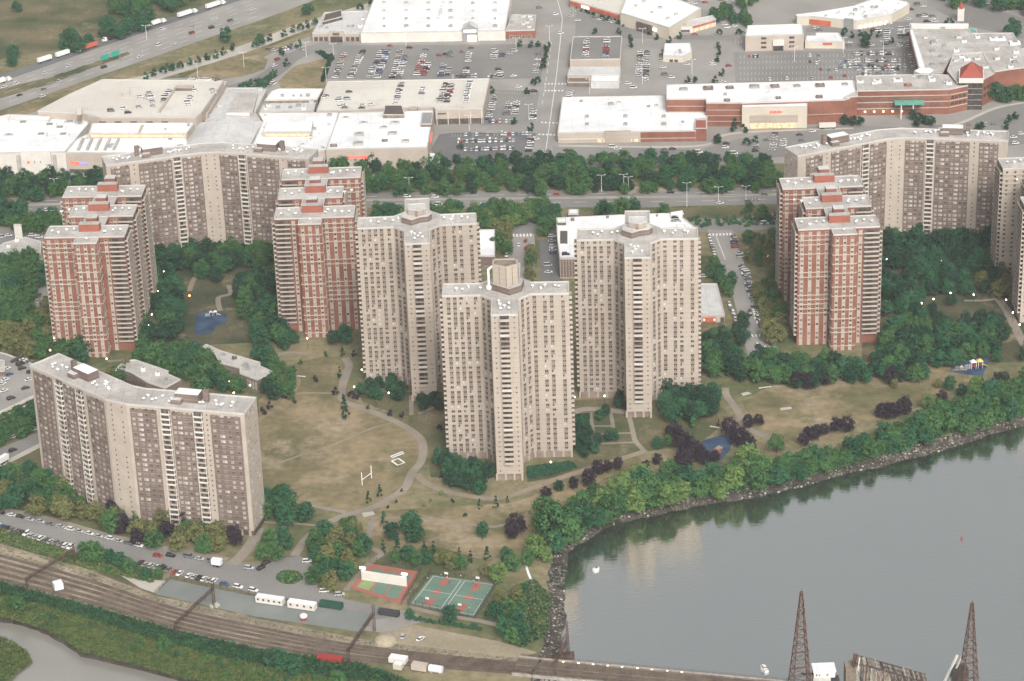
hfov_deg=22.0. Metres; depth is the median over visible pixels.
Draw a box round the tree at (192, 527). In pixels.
[185,521,205,543]
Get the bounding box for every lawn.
[0,448,84,519]
[147,256,278,344]
[360,392,443,476]
[527,459,588,481]
[574,398,730,463]
[701,256,723,371]
[862,242,1023,361]
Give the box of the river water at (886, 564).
[546,424,1023,680]
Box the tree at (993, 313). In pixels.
[980,311,1002,323]
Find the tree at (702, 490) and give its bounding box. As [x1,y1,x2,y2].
[689,479,708,499]
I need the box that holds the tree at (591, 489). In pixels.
[584,481,607,505]
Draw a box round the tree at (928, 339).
[916,334,934,350]
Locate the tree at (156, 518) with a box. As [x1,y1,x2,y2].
[152,507,171,529]
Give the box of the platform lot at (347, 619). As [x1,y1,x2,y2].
[156,579,373,631]
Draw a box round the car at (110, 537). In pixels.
[104,535,113,539]
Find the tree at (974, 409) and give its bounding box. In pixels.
[961,404,981,421]
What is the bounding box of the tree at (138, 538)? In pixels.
[129,527,145,544]
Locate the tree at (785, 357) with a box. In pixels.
[775,352,791,363]
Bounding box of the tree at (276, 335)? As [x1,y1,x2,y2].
[272,328,287,343]
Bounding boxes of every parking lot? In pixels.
[0,228,43,248]
[328,44,545,78]
[431,133,535,162]
[480,90,538,124]
[539,237,560,280]
[575,10,733,39]
[623,44,718,81]
[734,47,915,81]
[806,22,912,48]
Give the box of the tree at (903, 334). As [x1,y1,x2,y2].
[891,328,913,344]
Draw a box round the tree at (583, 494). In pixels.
[572,489,592,506]
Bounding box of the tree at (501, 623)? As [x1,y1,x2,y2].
[496,616,512,636]
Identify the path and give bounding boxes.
[0,547,71,571]
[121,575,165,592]
[187,275,197,290]
[215,285,232,310]
[227,528,263,564]
[262,422,391,469]
[264,521,317,525]
[277,352,311,355]
[280,392,335,401]
[286,366,300,391]
[291,357,426,555]
[311,504,345,512]
[343,519,383,590]
[367,516,529,527]
[409,395,413,414]
[410,605,505,628]
[414,450,646,499]
[417,404,437,414]
[524,564,532,599]
[575,407,626,413]
[589,412,594,440]
[591,425,613,426]
[600,442,635,443]
[602,432,633,433]
[609,413,614,427]
[627,417,647,452]
[722,388,770,439]
[888,406,923,418]
[964,298,996,301]
[990,294,1023,348]
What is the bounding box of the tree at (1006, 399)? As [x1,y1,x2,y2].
[1000,394,1018,413]
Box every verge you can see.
[0,16,321,115]
[0,528,158,594]
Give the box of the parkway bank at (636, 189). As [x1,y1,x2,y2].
[600,186,666,192]
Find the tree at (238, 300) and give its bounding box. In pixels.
[233,292,249,311]
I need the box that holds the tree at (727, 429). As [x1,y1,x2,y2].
[720,414,738,436]
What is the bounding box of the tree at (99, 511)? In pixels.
[96,508,104,524]
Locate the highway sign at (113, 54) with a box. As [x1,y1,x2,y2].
[100,50,120,61]
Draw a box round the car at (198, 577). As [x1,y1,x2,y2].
[195,575,203,580]
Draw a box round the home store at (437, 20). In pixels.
[360,0,511,42]
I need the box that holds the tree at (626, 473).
[617,470,635,485]
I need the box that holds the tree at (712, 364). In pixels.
[702,353,724,377]
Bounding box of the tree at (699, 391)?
[689,381,709,400]
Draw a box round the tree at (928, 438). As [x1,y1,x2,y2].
[916,427,935,445]
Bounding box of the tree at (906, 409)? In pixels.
[896,394,912,413]
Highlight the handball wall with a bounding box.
[360,566,406,586]
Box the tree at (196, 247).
[184,242,201,259]
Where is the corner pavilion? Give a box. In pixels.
[943,52,993,109]
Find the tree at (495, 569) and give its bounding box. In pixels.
[488,562,507,583]
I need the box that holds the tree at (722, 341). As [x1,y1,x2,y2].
[713,335,729,350]
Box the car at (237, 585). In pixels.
[233,583,242,588]
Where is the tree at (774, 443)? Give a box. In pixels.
[767,433,786,453]
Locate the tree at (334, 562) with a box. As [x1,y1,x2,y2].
[328,556,341,574]
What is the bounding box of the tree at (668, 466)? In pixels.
[657,459,677,479]
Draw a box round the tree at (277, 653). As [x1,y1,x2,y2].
[272,647,285,667]
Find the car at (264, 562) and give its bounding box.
[261,560,270,564]
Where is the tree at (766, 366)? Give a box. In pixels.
[761,361,772,382]
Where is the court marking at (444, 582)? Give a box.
[413,576,491,614]
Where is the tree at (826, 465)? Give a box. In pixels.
[817,455,834,473]
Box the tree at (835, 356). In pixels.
[825,349,840,362]
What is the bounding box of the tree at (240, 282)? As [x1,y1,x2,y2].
[231,279,245,299]
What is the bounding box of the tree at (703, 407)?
[689,398,709,417]
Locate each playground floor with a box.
[195,312,226,334]
[702,435,731,459]
[950,357,989,375]
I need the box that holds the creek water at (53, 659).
[0,621,177,680]
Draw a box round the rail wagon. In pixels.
[317,653,342,663]
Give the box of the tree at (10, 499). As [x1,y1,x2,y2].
[1,480,25,509]
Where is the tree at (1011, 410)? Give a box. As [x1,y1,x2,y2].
[1003,400,1020,421]
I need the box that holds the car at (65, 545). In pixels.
[61,542,69,547]
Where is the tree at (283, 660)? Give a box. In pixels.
[275,651,292,670]
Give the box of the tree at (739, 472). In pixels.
[723,464,745,491]
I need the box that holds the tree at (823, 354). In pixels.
[811,348,833,365]
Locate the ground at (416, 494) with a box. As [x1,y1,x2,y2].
[0,0,1023,680]
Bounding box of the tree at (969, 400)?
[955,395,974,414]
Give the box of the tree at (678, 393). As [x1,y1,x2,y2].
[671,389,690,399]
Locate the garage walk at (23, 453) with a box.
[0,444,39,465]
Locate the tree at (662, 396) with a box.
[655,391,672,409]
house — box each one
[117,359,180,389]
[203,344,272,392]
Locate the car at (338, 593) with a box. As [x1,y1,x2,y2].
[334,591,344,595]
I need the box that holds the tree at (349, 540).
[343,531,359,545]
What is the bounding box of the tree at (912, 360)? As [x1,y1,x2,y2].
[907,352,923,367]
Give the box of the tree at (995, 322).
[983,315,999,328]
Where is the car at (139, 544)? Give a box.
[133,542,143,547]
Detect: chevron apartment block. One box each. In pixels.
[30,353,264,535]
[101,140,317,259]
[784,124,1007,242]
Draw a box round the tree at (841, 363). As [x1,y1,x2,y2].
[831,355,849,377]
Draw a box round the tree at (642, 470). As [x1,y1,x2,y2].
[630,466,650,484]
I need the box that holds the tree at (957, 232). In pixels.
[952,224,967,241]
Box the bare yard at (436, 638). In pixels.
[380,624,536,657]
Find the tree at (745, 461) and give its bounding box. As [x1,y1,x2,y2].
[739,457,750,478]
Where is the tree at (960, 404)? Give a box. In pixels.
[955,400,968,417]
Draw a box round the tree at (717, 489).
[710,479,727,498]
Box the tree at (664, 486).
[653,480,681,507]
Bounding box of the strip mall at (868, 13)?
[795,0,909,29]
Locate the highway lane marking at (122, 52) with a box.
[5,2,255,101]
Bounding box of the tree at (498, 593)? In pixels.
[493,587,508,601]
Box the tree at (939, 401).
[928,395,943,413]
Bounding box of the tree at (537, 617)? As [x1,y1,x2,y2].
[506,578,551,646]
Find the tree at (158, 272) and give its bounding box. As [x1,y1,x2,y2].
[155,266,160,278]
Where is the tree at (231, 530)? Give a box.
[224,523,243,545]
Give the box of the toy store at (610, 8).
[570,0,624,20]
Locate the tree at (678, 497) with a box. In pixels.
[662,481,681,505]
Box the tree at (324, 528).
[315,519,334,535]
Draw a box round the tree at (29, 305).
[23,302,35,312]
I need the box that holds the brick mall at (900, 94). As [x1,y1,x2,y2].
[844,74,967,120]
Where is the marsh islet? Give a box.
[0,636,32,680]
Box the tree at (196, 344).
[190,339,205,349]
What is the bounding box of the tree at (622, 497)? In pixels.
[610,483,631,512]
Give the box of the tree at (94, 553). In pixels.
[81,540,104,564]
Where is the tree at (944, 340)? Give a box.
[934,333,951,349]
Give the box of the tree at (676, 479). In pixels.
[671,474,684,487]
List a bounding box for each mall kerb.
[559,127,852,147]
[937,102,1023,128]
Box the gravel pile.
[374,633,397,646]
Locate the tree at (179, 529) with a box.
[174,524,187,540]
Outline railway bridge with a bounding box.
[511,654,807,680]
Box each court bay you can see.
[357,580,374,590]
[371,569,383,572]
[372,582,389,594]
[384,571,397,574]
[385,585,403,598]
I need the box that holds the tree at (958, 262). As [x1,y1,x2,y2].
[952,258,968,275]
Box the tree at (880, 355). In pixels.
[872,352,887,363]
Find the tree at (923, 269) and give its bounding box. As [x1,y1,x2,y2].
[912,260,931,277]
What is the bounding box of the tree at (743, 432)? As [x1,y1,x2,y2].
[729,426,751,445]
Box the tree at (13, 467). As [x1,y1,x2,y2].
[4,460,23,483]
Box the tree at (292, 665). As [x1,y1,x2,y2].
[286,655,304,676]
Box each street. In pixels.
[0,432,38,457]
[9,256,48,356]
[479,213,776,233]
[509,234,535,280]
[533,0,575,165]
[708,230,778,355]
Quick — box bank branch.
[805,32,844,48]
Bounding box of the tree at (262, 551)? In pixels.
[255,541,273,560]
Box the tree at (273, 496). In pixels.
[266,486,287,517]
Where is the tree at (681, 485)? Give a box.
[677,480,691,500]
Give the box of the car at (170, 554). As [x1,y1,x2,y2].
[165,552,175,557]
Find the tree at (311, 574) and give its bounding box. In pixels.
[303,565,320,584]
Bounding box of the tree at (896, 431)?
[883,423,903,444]
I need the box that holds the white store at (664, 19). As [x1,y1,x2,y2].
[620,0,700,39]
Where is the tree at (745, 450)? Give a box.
[733,441,761,461]
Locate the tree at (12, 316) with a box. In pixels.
[1,306,19,327]
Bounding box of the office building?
[745,24,803,50]
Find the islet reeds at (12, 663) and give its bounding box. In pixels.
[0,635,30,680]
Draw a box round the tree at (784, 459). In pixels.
[772,455,793,471]
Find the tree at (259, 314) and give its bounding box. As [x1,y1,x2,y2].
[247,310,267,326]
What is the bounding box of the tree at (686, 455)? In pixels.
[673,446,695,465]
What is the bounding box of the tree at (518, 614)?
[508,609,525,625]
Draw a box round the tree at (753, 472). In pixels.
[743,462,769,490]
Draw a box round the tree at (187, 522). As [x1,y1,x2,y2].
[177,518,194,538]
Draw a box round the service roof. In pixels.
[259,100,316,112]
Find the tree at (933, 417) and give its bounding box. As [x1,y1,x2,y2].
[922,411,942,434]
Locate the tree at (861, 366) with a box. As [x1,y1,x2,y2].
[853,357,867,371]
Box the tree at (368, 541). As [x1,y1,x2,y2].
[354,533,373,553]
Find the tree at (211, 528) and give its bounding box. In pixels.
[203,522,221,537]
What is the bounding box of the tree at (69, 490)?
[59,482,75,502]
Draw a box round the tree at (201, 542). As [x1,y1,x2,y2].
[193,533,211,553]
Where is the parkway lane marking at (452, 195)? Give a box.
[28,190,775,208]
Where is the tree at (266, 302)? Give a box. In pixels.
[258,291,277,312]
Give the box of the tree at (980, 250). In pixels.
[971,245,988,263]
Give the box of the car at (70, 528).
[64,526,73,530]
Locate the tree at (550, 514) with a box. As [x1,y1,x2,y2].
[532,498,580,542]
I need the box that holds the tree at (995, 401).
[988,396,1001,407]
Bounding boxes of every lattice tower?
[788,588,811,680]
[957,599,979,680]
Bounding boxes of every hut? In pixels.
[52,579,63,590]
[393,661,403,670]
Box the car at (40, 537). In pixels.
[37,535,45,540]
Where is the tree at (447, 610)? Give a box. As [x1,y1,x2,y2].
[441,604,459,623]
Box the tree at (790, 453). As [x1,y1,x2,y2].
[777,450,799,469]
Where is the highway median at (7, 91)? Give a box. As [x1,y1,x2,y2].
[0,52,128,97]
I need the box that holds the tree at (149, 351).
[140,339,164,364]
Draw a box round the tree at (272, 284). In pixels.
[261,280,276,295]
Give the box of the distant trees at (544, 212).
[0,0,1023,680]
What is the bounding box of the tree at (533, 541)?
[522,533,546,559]
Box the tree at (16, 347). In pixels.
[7,336,22,356]
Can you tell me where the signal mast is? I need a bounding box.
[554,620,574,659]
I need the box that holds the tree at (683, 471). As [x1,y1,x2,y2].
[674,463,694,486]
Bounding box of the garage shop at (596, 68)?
[567,36,621,87]
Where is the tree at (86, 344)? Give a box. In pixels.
[80,339,94,351]
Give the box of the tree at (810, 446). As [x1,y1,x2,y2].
[807,440,820,459]
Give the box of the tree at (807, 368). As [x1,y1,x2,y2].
[798,364,814,375]
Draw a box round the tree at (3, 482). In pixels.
[0,477,19,494]
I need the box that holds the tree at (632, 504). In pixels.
[623,485,647,512]
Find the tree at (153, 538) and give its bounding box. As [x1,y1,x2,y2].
[143,527,164,549]
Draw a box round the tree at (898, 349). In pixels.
[894,342,910,363]
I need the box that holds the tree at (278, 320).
[269,317,291,330]
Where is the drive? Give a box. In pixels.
[0,510,400,619]
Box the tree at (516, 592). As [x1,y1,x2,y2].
[509,584,526,601]
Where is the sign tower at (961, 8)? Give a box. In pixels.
[957,1,964,20]
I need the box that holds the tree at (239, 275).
[232,271,251,288]
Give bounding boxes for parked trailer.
[37,54,51,62]
[55,49,69,57]
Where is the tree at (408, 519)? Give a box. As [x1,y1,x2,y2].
[398,508,422,532]
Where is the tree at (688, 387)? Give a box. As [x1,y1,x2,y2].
[682,382,698,397]
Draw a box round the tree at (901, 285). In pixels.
[894,282,913,290]
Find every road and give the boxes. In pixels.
[129,3,370,79]
[227,42,342,86]
[365,610,422,632]
[553,104,1023,160]
[927,0,1023,37]
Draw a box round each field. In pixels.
[0,0,187,58]
[259,356,418,510]
[741,364,972,448]
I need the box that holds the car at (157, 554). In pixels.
[152,552,162,557]
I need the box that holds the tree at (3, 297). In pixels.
[0,288,10,303]
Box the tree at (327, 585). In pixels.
[320,568,337,590]
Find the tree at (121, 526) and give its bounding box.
[111,512,131,533]
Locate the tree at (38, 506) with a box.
[23,494,47,517]
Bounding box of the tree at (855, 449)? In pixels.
[846,439,861,457]
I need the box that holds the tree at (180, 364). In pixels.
[174,359,190,376]
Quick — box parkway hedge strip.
[675,207,776,218]
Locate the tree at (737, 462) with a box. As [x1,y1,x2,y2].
[721,457,743,468]
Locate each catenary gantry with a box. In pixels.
[25,542,75,591]
[174,580,214,637]
[346,605,375,666]
[554,635,567,674]
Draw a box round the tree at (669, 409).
[657,397,681,422]
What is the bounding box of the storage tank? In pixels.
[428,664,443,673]
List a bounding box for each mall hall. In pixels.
[252,112,338,163]
[909,23,1023,87]
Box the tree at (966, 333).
[958,325,975,341]
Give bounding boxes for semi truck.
[0,76,11,82]
[76,41,97,52]
[101,36,114,41]
[147,18,166,27]
[177,8,197,17]
[205,0,225,8]
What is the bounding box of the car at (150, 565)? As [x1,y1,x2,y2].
[147,562,155,567]
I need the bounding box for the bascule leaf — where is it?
[843,653,927,680]
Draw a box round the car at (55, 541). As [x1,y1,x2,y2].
[51,539,59,544]
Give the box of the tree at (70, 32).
[58,26,81,51]
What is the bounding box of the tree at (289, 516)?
[275,502,297,526]
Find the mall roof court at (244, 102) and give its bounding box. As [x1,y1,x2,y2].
[205,81,266,121]
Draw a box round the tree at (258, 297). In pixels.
[253,291,268,302]
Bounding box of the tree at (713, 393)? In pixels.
[701,387,720,405]
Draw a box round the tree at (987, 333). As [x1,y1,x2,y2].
[980,325,998,341]
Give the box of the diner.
[663,43,691,62]
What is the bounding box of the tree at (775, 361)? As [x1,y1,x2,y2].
[767,357,784,366]
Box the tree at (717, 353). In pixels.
[711,349,724,363]
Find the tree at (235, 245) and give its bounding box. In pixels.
[226,240,243,255]
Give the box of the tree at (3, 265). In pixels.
[0,261,12,274]
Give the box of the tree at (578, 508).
[564,500,587,522]
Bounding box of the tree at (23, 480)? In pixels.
[18,478,30,493]
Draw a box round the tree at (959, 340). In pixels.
[950,333,967,348]
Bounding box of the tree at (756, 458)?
[744,452,771,480]
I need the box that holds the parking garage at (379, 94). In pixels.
[316,78,489,124]
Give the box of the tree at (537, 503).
[529,495,556,525]
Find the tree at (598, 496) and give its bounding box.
[590,487,613,509]
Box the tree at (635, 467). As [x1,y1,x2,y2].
[628,463,653,479]
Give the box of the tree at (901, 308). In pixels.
[895,297,909,314]
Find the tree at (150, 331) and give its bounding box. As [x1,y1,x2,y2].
[139,321,155,341]
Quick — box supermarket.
[558,95,707,142]
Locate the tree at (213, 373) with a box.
[201,365,219,387]
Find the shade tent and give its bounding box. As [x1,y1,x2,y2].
[969,28,976,32]
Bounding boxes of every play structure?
[205,310,220,315]
[711,445,723,462]
[951,365,966,371]
[965,358,986,369]
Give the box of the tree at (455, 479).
[448,471,464,485]
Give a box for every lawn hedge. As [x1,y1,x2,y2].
[526,460,577,478]
[573,413,590,451]
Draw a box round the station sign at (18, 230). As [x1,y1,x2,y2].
[13,224,22,237]
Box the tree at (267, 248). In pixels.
[258,241,274,261]
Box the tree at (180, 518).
[174,512,185,525]
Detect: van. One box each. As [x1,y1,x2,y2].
[15,360,24,365]
[183,552,193,558]
[211,557,222,567]
[543,262,551,266]
[736,253,744,257]
[741,270,749,273]
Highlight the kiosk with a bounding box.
[300,613,306,620]
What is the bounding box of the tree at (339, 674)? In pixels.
[329,669,346,680]
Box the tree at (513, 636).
[503,625,519,643]
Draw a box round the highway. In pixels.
[0,0,312,109]
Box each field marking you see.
[390,451,403,457]
[391,458,404,465]
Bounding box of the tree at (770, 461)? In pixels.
[760,454,774,465]
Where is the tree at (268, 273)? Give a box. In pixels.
[258,268,272,283]
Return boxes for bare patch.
[362,511,374,516]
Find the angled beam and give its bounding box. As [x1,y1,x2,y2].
[943,654,968,680]
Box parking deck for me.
[37,79,224,129]
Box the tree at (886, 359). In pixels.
[877,352,900,366]
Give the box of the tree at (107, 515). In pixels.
[96,506,122,534]
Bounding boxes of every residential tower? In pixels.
[355,198,481,400]
[439,258,574,480]
[574,210,700,417]
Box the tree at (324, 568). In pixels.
[313,559,329,580]
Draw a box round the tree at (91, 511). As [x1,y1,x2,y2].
[84,500,104,520]
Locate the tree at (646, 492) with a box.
[633,483,659,508]
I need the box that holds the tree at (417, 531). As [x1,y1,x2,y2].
[404,522,425,543]
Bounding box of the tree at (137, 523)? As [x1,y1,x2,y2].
[126,518,146,538]
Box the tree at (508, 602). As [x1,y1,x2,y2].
[499,598,516,616]
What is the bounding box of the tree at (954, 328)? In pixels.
[949,321,962,332]
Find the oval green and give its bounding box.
[184,55,267,78]
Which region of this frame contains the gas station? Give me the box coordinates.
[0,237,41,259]
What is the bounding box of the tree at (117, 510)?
[111,505,124,521]
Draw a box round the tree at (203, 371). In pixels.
[197,359,212,380]
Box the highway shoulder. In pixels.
[0,0,239,77]
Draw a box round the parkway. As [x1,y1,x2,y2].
[4,187,775,212]
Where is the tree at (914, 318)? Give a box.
[907,315,921,329]
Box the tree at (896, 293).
[892,287,906,301]
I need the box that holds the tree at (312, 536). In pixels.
[305,530,325,551]
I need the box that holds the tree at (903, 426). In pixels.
[891,419,913,435]
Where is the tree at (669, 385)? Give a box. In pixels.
[661,378,673,391]
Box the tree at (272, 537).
[261,529,279,547]
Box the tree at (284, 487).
[280,481,298,505]
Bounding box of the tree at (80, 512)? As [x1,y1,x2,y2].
[74,500,87,518]
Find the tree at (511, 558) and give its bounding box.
[503,551,521,572]
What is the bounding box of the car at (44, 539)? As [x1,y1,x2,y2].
[42,537,49,541]
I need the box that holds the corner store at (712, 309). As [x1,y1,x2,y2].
[701,283,724,321]
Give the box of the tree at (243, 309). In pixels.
[236,296,257,318]
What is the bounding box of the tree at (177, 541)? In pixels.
[168,530,186,551]
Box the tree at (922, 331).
[913,325,931,346]
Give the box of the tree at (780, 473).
[768,460,790,485]
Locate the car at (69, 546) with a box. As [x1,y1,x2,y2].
[66,542,74,549]
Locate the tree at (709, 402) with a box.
[700,396,719,416]
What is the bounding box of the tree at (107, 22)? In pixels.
[96,14,118,37]
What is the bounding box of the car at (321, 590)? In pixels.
[319,588,328,592]
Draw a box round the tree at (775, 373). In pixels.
[765,362,786,384]
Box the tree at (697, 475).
[690,468,707,488]
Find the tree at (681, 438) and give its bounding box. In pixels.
[672,427,694,449]
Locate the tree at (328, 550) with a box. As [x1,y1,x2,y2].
[318,542,338,565]
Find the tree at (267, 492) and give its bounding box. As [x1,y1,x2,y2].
[264,487,274,503]
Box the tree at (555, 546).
[546,528,567,552]
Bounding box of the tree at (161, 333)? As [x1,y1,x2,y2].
[154,319,173,340]
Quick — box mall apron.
[8,0,1023,181]
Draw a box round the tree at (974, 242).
[964,234,980,251]
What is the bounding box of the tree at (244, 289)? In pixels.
[236,283,253,298]
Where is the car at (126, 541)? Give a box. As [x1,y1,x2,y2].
[123,539,131,544]
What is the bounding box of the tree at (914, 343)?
[907,332,922,349]
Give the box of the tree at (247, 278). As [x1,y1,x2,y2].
[243,274,258,292]
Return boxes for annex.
[479,229,494,265]
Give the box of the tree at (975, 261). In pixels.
[966,252,983,272]
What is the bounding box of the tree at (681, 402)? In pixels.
[675,395,693,417]
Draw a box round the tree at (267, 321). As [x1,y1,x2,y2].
[262,315,274,336]
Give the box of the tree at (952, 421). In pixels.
[944,410,958,431]
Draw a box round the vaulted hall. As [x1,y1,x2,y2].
[187,117,262,143]
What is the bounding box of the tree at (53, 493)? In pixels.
[45,491,65,510]
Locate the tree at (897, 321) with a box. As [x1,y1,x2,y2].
[884,313,905,327]
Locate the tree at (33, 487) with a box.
[24,479,43,500]
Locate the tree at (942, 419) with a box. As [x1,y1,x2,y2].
[929,410,946,427]
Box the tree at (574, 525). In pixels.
[550,513,589,545]
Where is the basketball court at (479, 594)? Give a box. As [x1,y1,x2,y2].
[410,575,493,616]
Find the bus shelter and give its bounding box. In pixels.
[568,209,578,216]
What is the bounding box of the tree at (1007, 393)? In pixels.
[1000,390,1015,402]
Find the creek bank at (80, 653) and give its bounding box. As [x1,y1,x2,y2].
[0,612,223,680]
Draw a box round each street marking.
[513,233,760,336]
[538,0,566,165]
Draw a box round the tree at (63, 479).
[54,475,74,495]
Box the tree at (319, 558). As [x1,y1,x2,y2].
[313,552,329,572]
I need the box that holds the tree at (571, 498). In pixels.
[563,496,580,506]
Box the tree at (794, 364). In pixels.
[785,357,803,377]
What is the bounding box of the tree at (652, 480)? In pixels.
[635,473,662,499]
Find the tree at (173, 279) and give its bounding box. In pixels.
[167,274,186,290]
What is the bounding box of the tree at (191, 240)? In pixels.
[183,237,201,248]
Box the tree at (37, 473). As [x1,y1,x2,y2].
[25,467,49,488]
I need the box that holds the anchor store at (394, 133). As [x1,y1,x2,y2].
[326,105,439,169]
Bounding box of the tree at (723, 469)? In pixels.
[713,467,731,485]
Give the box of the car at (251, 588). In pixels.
[248,586,258,591]
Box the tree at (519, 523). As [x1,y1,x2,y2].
[505,510,528,536]
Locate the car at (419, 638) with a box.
[416,636,424,641]
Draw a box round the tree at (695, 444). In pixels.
[686,439,706,461]
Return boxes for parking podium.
[556,210,694,277]
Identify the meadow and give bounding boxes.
[369,456,641,557]
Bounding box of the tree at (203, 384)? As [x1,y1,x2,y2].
[195,375,210,390]
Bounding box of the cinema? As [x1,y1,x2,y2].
[0,114,88,173]
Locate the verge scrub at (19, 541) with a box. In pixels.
[0,528,154,582]
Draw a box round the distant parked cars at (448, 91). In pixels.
[1,0,1023,135]
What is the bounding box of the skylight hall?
[89,122,194,138]
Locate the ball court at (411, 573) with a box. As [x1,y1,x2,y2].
[350,564,418,603]
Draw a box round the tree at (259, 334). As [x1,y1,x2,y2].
[249,326,271,345]
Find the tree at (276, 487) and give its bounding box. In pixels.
[273,483,284,490]
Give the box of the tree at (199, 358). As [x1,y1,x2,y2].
[188,353,205,374]
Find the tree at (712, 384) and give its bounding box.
[704,380,723,399]
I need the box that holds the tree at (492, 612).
[484,600,506,620]
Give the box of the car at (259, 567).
[256,565,265,570]
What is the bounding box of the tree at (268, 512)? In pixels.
[262,494,273,518]
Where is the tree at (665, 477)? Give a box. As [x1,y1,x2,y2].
[655,472,670,481]
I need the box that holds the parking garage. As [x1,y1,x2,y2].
[0,352,34,419]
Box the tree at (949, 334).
[944,331,964,343]
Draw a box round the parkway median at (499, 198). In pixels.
[24,193,775,205]
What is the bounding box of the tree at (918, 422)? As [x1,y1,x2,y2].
[906,411,929,432]
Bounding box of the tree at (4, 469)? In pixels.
[0,463,16,482]
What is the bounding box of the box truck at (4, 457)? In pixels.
[0,453,8,464]
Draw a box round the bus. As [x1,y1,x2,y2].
[819,122,835,128]
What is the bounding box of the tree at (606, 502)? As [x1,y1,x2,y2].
[598,494,623,522]
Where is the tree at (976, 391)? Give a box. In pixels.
[964,386,981,397]
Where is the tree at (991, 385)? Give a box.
[979,375,1001,397]
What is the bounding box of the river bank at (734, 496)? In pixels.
[531,415,1023,680]
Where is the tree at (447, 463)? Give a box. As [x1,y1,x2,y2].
[440,458,454,474]
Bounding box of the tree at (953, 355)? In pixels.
[944,347,963,366]
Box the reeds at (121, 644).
[0,593,376,680]
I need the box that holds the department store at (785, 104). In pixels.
[666,80,855,128]
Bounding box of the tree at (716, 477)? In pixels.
[708,474,726,488]
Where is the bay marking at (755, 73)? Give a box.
[451,40,904,136]
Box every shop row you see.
[264,88,323,107]
[681,15,715,32]
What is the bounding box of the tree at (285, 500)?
[270,495,296,513]
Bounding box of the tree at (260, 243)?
[247,239,264,249]
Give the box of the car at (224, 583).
[219,580,228,585]
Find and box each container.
[319,599,343,609]
[378,607,399,617]
[411,661,427,672]
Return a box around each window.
[34,370,263,528]
[48,199,124,351]
[102,155,279,249]
[293,180,359,331]
[361,225,474,392]
[446,295,568,471]
[581,240,693,408]
[750,123,756,128]
[758,123,764,128]
[766,123,772,127]
[774,123,780,127]
[782,123,787,127]
[784,189,861,344]
[785,140,1007,238]
[789,123,795,127]
[1001,171,1023,316]
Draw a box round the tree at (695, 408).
[681,399,702,419]
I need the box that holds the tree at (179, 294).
[168,284,184,299]
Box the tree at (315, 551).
[307,544,320,561]
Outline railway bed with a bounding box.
[0,544,517,673]
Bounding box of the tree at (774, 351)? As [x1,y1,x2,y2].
[766,345,781,357]
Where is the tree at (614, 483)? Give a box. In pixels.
[604,474,631,490]
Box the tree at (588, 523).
[578,500,598,529]
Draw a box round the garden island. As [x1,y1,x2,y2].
[276,570,301,583]
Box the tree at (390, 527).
[383,522,400,540]
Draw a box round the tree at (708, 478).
[701,474,716,490]
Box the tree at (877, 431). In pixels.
[874,419,892,438]
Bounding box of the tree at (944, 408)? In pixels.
[934,402,952,417]
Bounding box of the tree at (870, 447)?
[861,438,879,458]
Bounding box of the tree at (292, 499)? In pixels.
[282,495,295,505]
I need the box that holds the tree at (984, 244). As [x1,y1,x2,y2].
[980,236,991,249]
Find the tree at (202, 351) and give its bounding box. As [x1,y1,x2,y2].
[197,346,213,362]
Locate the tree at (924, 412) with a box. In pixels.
[913,408,928,424]
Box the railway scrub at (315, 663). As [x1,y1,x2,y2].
[0,579,408,680]
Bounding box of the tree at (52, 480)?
[44,475,59,486]
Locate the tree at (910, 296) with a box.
[894,287,919,311]
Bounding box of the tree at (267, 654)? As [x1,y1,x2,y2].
[262,647,279,667]
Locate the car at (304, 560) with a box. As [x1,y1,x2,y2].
[302,558,311,562]
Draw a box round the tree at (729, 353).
[722,347,744,362]
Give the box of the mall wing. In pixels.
[66,133,187,172]
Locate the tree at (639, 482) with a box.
[630,476,643,488]
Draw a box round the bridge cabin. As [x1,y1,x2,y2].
[801,662,839,680]
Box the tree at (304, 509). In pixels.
[295,501,315,521]
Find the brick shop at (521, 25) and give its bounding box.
[505,14,535,38]
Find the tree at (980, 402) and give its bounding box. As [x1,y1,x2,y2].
[975,397,991,411]
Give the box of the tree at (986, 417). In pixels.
[975,407,996,429]
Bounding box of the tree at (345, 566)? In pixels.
[337,559,356,579]
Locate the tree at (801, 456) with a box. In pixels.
[794,446,816,466]
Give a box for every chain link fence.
[155,575,209,591]
[214,585,318,606]
[369,557,421,604]
[407,567,496,618]
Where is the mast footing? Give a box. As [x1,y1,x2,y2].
[209,602,219,608]
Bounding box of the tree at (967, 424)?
[955,414,977,434]
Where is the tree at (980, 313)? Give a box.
[972,307,988,322]
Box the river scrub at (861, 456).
[585,408,1023,514]
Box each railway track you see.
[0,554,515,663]
[0,560,515,665]
[0,565,514,668]
[0,572,512,670]
[0,577,511,673]
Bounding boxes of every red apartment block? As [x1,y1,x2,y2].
[42,175,157,356]
[271,157,366,337]
[775,165,882,350]
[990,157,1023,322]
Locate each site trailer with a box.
[255,593,284,605]
[287,598,316,611]
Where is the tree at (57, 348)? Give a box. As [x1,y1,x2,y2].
[51,342,70,356]
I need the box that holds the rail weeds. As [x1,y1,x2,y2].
[0,545,509,660]
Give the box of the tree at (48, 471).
[41,467,54,481]
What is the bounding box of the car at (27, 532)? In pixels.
[22,529,30,535]
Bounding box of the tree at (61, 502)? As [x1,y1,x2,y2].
[46,492,77,521]
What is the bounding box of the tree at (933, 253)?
[925,243,943,263]
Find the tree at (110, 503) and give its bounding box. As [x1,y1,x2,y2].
[104,497,119,511]
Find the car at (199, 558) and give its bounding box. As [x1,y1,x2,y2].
[194,556,204,560]

